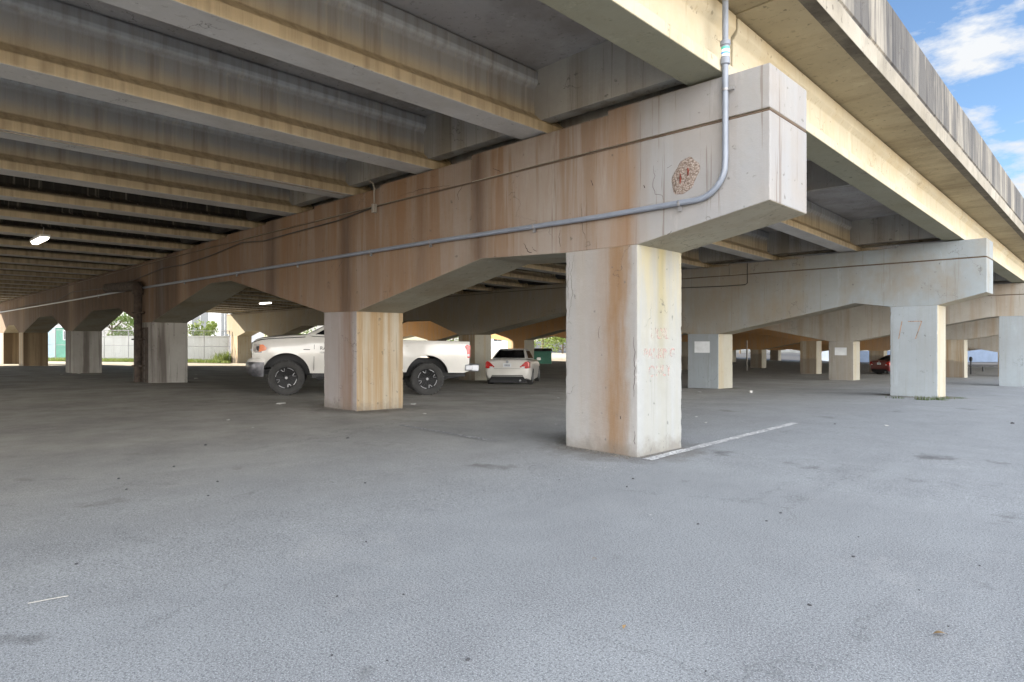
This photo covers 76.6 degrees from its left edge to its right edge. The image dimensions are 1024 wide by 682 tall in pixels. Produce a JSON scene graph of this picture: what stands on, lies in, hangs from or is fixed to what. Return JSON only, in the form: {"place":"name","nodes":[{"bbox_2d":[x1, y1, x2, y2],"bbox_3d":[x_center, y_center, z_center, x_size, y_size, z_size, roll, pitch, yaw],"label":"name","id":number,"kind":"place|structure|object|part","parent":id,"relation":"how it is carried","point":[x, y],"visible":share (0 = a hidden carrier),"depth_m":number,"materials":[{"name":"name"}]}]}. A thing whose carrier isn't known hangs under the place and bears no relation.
{"place":"outdoors","nodes":[
{"label":"outdoors","id":0,"kind":"place"},
{"bbox_2d":[28,595,67,603],"bbox_3d":[-2.584,1.441,3.612,0.185,0.011,0.012,0,0,-31],"label":"twig","id":1,"kind":"object","parent":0,"point":[48,599],"visible":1,"depth_m":3.61,"materials":[{"name":"white"}]},
{"bbox_2d":[0,342,1023,681],"bbox_3d":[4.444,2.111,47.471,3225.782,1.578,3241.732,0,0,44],"label":"ground","id":2,"kind":"structure","parent":0,"point":[256,534],"depth_m":4.83,"materials":[{"name":"grey asphalt"}]},
{"bbox_2d":[48,324,59,356],"bbox_3d":[-45.064,0.129,63.850,2.429,3.512,3.300,0,0,0],"label":"site cabin","id":3,"kind":"object","parent":2,"relation":"on","point":[51,337],"depth_m":62.35,"materials":[{"name":"white metal"}]},
{"bbox_2d":[54,325,65,357],"bbox_3d":[-41.788,0.201,62.400,2.478,3.368,3.300,0,0,0],"label":"storage container","id":4,"kind":"object","parent":2,"relation":"on","point":[62,344],"visible":0.25,"depth_m":60.90,"materials":[{"name":"teal metal"}]},
{"bbox_2d":[106,312,133,335],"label":"tree","id":5,"kind":"object","parent":2,"relation":"on","point":[128,319],"visible":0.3,"depth_m":66.59,"materials":[{"name":"green plant"}]},
{"bbox_2d":[142,327,147,382],"bbox_3d":[-11.635,0.445,20.542,0.550,1.750,0.032,0,0,44],"label":"guard cage","id":6,"kind":"object","parent":2,"relation":"on","point":[146,355],"visible":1,"depth_m":20.55,"materials":[{"name":"brown metal"}]},
{"bbox_2d":[102,336,228,359],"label":"boundary wall","id":7,"kind":"structure","parent":2,"relation":"on","point":[198,352],"depth_m":54.38,"materials":[{"name":"grey concrete"}]},
{"bbox_2d":[188,319,219,335],"bbox_3d":[-30.831,-0.154,64.013,3.800,4.001,3.278,0,0,-11],"label":"bush","id":8,"kind":"object","parent":2,"relation":"on","point":[209,329],"visible":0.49,"depth_m":63.41,"materials":[{"name":"green plant"}]},
{"bbox_2d":[188,313,262,352],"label":"building","id":9,"kind":"structure","parent":2,"relation":"on","point":[221,318],"depth_m":89.87,"materials":[{"name":"white concrete"}]},
{"bbox_2d":[191,313,208,335],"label":"window","id":10,"kind":"structure","parent":9,"relation":"in","point":[204,317],"depth_m":89.86,"materials":[{"name":"glass"}]},
{"bbox_2d":[221,313,228,335],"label":"window","id":11,"kind":"structure","parent":9,"relation":"in","point":[223,315],"depth_m":89.86,"materials":[{"name":"glass"}]},
{"bbox_2d":[313,406,402,411],"bbox_3d":[-3.124,1.349,13.063,1.794,0.043,1.461,0,0,44],"label":"grit","id":12,"kind":"object","parent":2,"relation":"on","point":[354,410],"visible":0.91,"depth_m":12.77,"materials":[{"name":"grey gravel"}]},
{"bbox_2d":[246,326,478,394],"bbox_3d":[-4.044,0.431,17.801,6.010,1.987,2.040,1,0,-16],"label":"pickup truck","id":13,"kind":"object","parent":2,"relation":"on","point":[287,364],"visible":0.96,"depth_m":16.70,"materials":[{"name":"white paint"}]},
{"bbox_2d":[0,63,806,456],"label":"bridge pier","id":14,"kind":"structure","parent":2,"relation":"on","point":[624,335],"depth_m":9.01,"materials":[{"name":"concrete"}]},
{"bbox_2d":[102,281,144,381],"bbox_3d":[-13.092,-0.363,21.842,3.826,3.369,0.370,0,0,44],"label":"downpipe","id":15,"kind":"object","parent":14,"relation":"attached to","point":[136,288],"visible":0.94,"depth_m":20.73,"materials":[{"name":"metal"}]},
{"bbox_2d":[0,0,734,312],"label":"conduit","id":16,"kind":"object","parent":14,"relation":"attached to","point":[725,42],"visible":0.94,"depth_m":8.33,"materials":[{"name":"grey metal"}]},
{"bbox_2d":[17,208,370,308],"bbox_3d":[-15.102,-2.102,23.968,34.729,0.748,0.023,0,0,44],"label":"cable","id":17,"kind":"object","parent":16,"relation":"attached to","point":[228,248],"visible":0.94,"depth_m":15.80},
{"bbox_2d":[367,180,376,212],"bbox_3d":[-2.576,-2.659,11.901,0.070,0.588,0.184,0,0,44],"label":"junction box","id":18,"kind":"object","parent":14,"relation":"attached to","point":[373,208],"visible":1,"depth_m":11.93,"materials":[{"name":"grey metal"}]},
{"bbox_2d":[0,0,768,302],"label":"bridge span","id":19,"kind":"object","parent":14,"relation":"on","point":[348,98],"visible":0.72,"depth_m":8.74,"materials":[{"name":"beige concrete"}]},
{"bbox_2d":[30,227,49,244],"bbox_3d":[-11.209,-2.499,15.382,1.150,0.300,0.200,0,0,44],"label":"strip light","id":20,"kind":"object","parent":19,"relation":"hanging from","point":[38,239],"visible":1,"depth_m":15.14,"materials":[{"name":"white plastic"}]},
{"bbox_2d":[0,130,345,194],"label":"ceiling conduit","id":21,"kind":"object","parent":19,"relation":"attached to","point":[106,150],"visible":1,"depth_m":9.98,"materials":[{"name":"metal"}]},
{"bbox_2d":[400,425,492,440],"bbox_3d":[-1.050,1.388,9.876,2.118,0.036,0.124,0,0,43],"label":"parking line","id":22,"kind":"object","parent":2,"relation":"on","point":[448,432],"visible":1,"depth_m":9.75,"materials":[{"name":"paint"}]},
{"bbox_2d":[491,339,507,351],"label":"building","id":23,"kind":"structure","parent":2,"relation":"on","point":[496,345],"depth_m":127.60,"materials":[{"name":"white concrete"}]},
{"bbox_2d":[485,349,540,383],"bbox_3d":[0.125,1.043,27.427,2.060,1.460,4.875,0,0,7],"label":"sedan","id":24,"kind":"object","parent":2,"relation":"on","point":[512,365],"visible":0.98,"depth_m":25.15,"materials":[{"name":"white paint"}]},
{"bbox_3d":[-0.061,0.519,26.017,1.233,0.298,0.750,0,0,8],"label":"rear window","id":25,"kind":"part","parent":24,"relation":"part of","materials":[{"name":"black glass"}]},
{"bbox_2d":[534,348,551,363],"bbox_3d":[2.491,1.337,57.814,2.160,1.350,1.320,0,0,0],"label":"dumpster","id":26,"kind":"object","parent":2,"relation":"on","point":[545,354],"visible":0.56,"depth_m":57.21,"materials":[{"name":"green paint"}]},
{"bbox_2d":[534,337,563,347],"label":"tree","id":27,"kind":"object","parent":2,"relation":"on","point":[543,345],"visible":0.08,"depth_m":106.56,"materials":[{"name":"green plant"}]},
{"bbox_2d":[539,337,565,352],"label":"tree","id":28,"kind":"object","parent":2,"relation":"on","point":[558,345],"visible":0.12,"depth_m":115.58,"materials":[{"name":"green plant"}]},
{"bbox_2d":[227,238,992,397],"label":"bridge pier","id":29,"kind":"structure","parent":2,"relation":"on","point":[917,289],"depth_m":21.07,"materials":[{"name":"grey concrete"}]},
{"bbox_2d":[130,0,998,313],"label":"bridge span","id":30,"kind":"object","parent":29,"relation":"on","point":[898,150],"visible":0.2,"depth_m":11.94,"materials":[{"name":"beige concrete"}]},
{"bbox_2d":[259,301,271,303],"bbox_3d":[-13.663,-2.209,35.901,1.200,0.300,0.200,0,0,44],"label":"strip light","id":31,"kind":"object","parent":30,"relation":"hanging from","point":[267,302],"visible":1,"depth_m":35.65,"materials":[{"name":"white plastic"}]},
{"bbox_2d":[683,263,747,287],"bbox_3d":[6.794,-2.241,22.767,3.058,0.737,0.025,0,0,44],"label":"thin conduit","id":32,"kind":"object","parent":29,"relation":"attached to","point":[723,286],"visible":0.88,"depth_m":22.15,"materials":[{"name":"grey metal"}]},
{"bbox_2d":[557,445,693,457],"bbox_3d":[1.413,1.442,8.705,1.813,0.044,1.470,0,0,44],"label":"grit","id":33,"kind":"object","parent":2,"relation":"on","point":[571,447],"visible":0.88,"depth_m":8.28,"materials":[{"name":"grey gravel"}]},
{"bbox_2d":[403,283,1023,386],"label":"bridge pier","id":34,"kind":"structure","parent":2,"relation":"on","point":[844,332],"depth_m":32.57,"materials":[{"name":"concrete"}]},
{"bbox_2d":[239,163,1023,312],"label":"bridge span","id":35,"kind":"object","parent":34,"relation":"on","point":[1000,225],"visible":0.02,"depth_m":20.92,"materials":[{"name":"beige concrete"}]},
{"bbox_2d":[643,422,796,459],"bbox_3d":[3.398,1.465,9.841,0.151,0.045,5.246,0,0,42],"label":"parking line","id":36,"kind":"object","parent":2,"relation":"on","point":[705,445],"visible":1,"depth_m":9.21,"materials":[{"name":"white paint"}]},
{"bbox_2d":[491,317,998,377],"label":"bridge pier","id":37,"kind":"structure","parent":2,"relation":"on","point":[959,336],"depth_m":41.86,"materials":[{"name":"concrete"}]},
{"bbox_2d":[993,268,1023,283],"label":"bridge span","id":38,"kind":"object","parent":37,"relation":"on","point":[1001,282],"visible":0.02,"depth_m":33.90,"materials":[{"name":"beige concrete"}]},
{"bbox_2d":[746,340,747,370],"bbox_3d":[20.290,1.247,55.950,0.116,2.600,0.116,0,0,44],"label":"standpipe","id":39,"kind":"object","parent":2,"relation":"on","point":[747,355],"visible":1,"depth_m":55.90,"materials":[{"name":"grey metal"}]},
{"bbox_2d":[736,349,799,352],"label":"building","id":40,"kind":"structure","parent":2,"relation":"on","point":[785,351],"depth_m":130.50,"materials":[{"name":"glass"}]},
{"bbox_2d":[732,343,969,361],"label":"bridge pier","id":41,"kind":"structure","parent":2,"relation":"on","point":[825,347],"depth_m":76.72,"materials":[{"name":"concrete"}]},
{"bbox_2d":[732,333,998,375],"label":"bridge pier","id":42,"kind":"structure","parent":2,"relation":"on","point":[759,345],"depth_m":63.06,"materials":[{"name":"concrete"}]},
{"bbox_2d":[767,348,979,360],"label":"bridge pier","id":43,"kind":"structure","parent":2,"relation":"on","point":[775,353],"depth_m":92.15,"materials":[{"name":"concrete"}]},
{"bbox_2d":[870,355,889,373],"bbox_3d":[30.642,1.861,51.016,4.875,1.533,2.060,0,0,-21],"label":"hatchback","id":44,"kind":"object","parent":2,"relation":"on","point":[880,365],"visible":0.26,"depth_m":50.21,"materials":[{"name":"red paint"}]},
{"bbox_3d":[29.315,1.310,50.502,0.750,0.312,1.233,0,0,-21],"label":"rear window","id":45,"kind":"part","parent":44,"relation":"part of","materials":[{"name":"black glass"}]},
{"bbox_2d":[822,349,997,361],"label":"building","id":46,"kind":"structure","parent":2,"relation":"on","point":[980,355],"depth_m":89.90,"materials":[{"name":"glass"}]},
{"bbox_2d":[914,395,931,399],"bbox_3d":[10.916,1.500,17.189,0.445,0.132,0.292,0,0,44],"label":"weed tuft","id":47,"kind":"object","parent":2,"relation":"on","point":[924,397],"visible":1,"depth_m":17.19,"materials":[{"name":"green plant"}]},
{"bbox_2d":[928,396,947,400],"bbox_3d":[11.300,1.503,17.199,0.454,0.130,0.310,0,0,44],"label":"weed tuft","id":48,"kind":"object","parent":2,"relation":"on","point":[940,397],"visible":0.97,"depth_m":17.19,"materials":[{"name":"green plant"}]},
{"bbox_2d":[969,357,972,373],"bbox_3d":[39.198,2.085,55.354,0.260,1.500,0.260,0,0,44],"label":"meter post","id":49,"kind":"object","parent":2,"relation":"on","point":[970,359],"visible":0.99,"depth_m":55.32,"materials":[{"name":"black metal"}]},
{"bbox_2d":[968,365,997,371],"bbox_3d":[42.925,2.523,60.447,6.600,0.650,0.150,0,0,0],"label":"guard rail","id":50,"kind":"object","parent":2,"relation":"on","point":[982,366],"visible":0.26,"depth_m":60.37,"materials":[{"name":"grey metal"}]},
{"bbox_2d":[58,0,1023,341],"label":"sky","id":51,"kind":"structure","parent":0,"point":[976,47],"materials":[{"name":"blue"}]},
{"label":"verge","id":52,"kind":"structure","parent":0,"visible":0},
{"bbox_2d":[48,357,229,363],"bbox_3d":[-30.471,1.466,51.035,18.806,0.474,6.025,0,0,0],"label":"grass strip","id":53,"kind":"object","parent":52,"relation":"on","point":[125,359],"depth_m":48.73,"materials":[{"name":"green plant"}]},
{"bbox_2d":[49,329,229,359],"bbox_3d":[-30.252,0.361,51.112,17.113,2.649,0.069,0,0,7],"label":"wire fence","id":54,"kind":"object","parent":52,"relation":"on","point":[128,345],"visible":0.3,"depth_m":51.08,"materials":[{"name":"metal"}]},
{"bbox_2d":[215,349,230,362],"bbox_3d":[-22.184,1.139,50.385,2.017,1.103,1.916,0,0,-17],"label":"weed","id":55,"kind":"object","parent":52,"relation":"on","point":[227,354],"visible":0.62,"depth_m":50.11,"materials":[{"name":"green plant"}]}
]}

